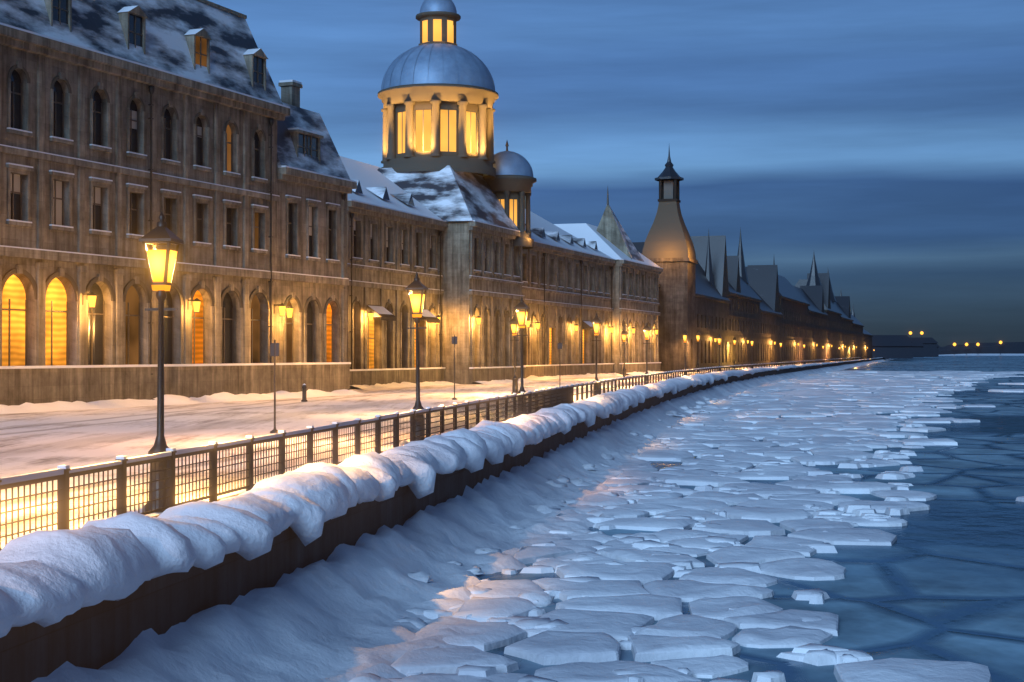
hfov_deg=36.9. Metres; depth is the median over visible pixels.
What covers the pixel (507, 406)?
quay railing
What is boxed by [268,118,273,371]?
drain pipe
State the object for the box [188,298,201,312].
lantern wall
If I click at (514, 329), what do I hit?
promenade lamp
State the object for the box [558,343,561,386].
sign post
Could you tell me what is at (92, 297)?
lantern wall
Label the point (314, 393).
snow drift
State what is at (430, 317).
awning
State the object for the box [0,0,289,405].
building mansard
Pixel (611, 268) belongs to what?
drain pipe
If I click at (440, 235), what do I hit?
drain pipe
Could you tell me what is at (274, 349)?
sign post
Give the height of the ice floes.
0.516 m
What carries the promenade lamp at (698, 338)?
on the promenade ground
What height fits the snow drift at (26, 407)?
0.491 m
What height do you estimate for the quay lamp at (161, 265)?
4.940 m
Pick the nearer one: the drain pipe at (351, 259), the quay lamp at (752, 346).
the drain pipe at (351, 259)
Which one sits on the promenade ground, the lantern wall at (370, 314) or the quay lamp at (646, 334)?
the quay lamp at (646, 334)
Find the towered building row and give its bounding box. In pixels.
[632,147,872,371]
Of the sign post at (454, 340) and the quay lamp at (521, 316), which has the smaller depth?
the quay lamp at (521, 316)
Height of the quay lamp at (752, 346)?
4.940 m
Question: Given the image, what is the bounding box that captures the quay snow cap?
[0,357,882,637]
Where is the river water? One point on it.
(941, 578)
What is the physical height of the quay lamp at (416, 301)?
4.940 m
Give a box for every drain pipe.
[148,86,154,399]
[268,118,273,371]
[341,194,345,346]
[350,213,353,387]
[439,231,442,366]
[543,253,545,364]
[580,261,582,374]
[610,267,612,362]
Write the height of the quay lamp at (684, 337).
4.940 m
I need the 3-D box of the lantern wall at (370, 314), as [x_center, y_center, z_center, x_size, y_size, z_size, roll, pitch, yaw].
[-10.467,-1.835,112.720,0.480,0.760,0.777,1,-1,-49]
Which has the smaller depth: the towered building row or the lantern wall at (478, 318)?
the lantern wall at (478, 318)
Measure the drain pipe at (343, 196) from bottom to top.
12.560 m
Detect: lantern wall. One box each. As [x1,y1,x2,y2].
[82,292,96,307]
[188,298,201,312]
[274,303,285,315]
[286,305,292,317]
[364,311,373,320]
[472,316,480,324]
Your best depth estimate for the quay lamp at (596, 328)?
88.47 m
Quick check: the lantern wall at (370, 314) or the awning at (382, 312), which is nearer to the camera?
the lantern wall at (370, 314)
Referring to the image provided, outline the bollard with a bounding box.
[301,384,307,401]
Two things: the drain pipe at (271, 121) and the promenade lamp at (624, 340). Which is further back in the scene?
the promenade lamp at (624, 340)
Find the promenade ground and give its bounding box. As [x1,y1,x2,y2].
[0,362,822,548]
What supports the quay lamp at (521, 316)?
on the promenade ground
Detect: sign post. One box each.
[270,340,278,432]
[452,334,456,399]
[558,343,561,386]
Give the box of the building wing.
[277,80,356,391]
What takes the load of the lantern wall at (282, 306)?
attached to the building mansard
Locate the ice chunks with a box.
[349,393,752,681]
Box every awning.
[367,305,396,320]
[413,309,439,322]
[582,320,599,330]
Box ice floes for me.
[380,370,1023,681]
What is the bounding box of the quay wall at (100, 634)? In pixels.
[0,358,887,681]
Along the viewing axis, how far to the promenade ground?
50.81 m
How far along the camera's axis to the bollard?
81.89 m
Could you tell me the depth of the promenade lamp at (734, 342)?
261.90 m
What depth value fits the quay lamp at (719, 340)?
180.66 m
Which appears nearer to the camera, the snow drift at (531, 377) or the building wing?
the building wing
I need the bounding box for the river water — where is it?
[476,356,1023,681]
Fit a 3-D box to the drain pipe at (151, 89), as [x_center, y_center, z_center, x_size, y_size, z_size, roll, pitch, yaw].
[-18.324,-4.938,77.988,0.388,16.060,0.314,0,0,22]
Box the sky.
[208,0,1023,346]
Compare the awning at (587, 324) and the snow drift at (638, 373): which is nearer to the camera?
the awning at (587, 324)
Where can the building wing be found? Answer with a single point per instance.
(314, 182)
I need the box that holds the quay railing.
[0,357,860,550]
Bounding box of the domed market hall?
[340,0,662,388]
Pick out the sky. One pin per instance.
(882, 141)
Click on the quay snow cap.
(49, 577)
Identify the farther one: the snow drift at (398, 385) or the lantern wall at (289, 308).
the snow drift at (398, 385)
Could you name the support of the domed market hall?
on the promenade ground
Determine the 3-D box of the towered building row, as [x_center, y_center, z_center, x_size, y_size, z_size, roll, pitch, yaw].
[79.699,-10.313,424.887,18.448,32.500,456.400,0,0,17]
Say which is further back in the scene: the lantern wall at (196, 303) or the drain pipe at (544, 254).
the drain pipe at (544, 254)
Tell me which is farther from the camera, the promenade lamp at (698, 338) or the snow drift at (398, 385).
the promenade lamp at (698, 338)
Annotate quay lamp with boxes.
[139,212,183,512]
[405,272,427,440]
[514,297,529,393]
[592,313,601,395]
[643,323,650,384]
[682,329,687,374]
[717,334,721,370]
[750,338,753,368]
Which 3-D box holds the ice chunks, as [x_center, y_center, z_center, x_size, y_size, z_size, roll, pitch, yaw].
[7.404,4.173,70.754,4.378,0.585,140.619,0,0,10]
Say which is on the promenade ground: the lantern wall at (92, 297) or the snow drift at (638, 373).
the snow drift at (638, 373)
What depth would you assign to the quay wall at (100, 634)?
18.51 m
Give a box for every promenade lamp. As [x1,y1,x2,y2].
[509,314,518,393]
[621,330,626,379]
[696,331,699,371]
[733,336,736,367]
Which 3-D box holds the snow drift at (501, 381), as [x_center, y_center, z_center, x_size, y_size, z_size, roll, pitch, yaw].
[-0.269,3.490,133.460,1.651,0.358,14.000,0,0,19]
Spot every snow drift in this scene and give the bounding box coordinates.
[0,391,301,413]
[290,389,363,396]
[350,381,455,388]
[476,378,535,383]
[525,373,620,379]
[626,371,662,374]
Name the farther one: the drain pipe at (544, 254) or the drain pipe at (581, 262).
the drain pipe at (581, 262)

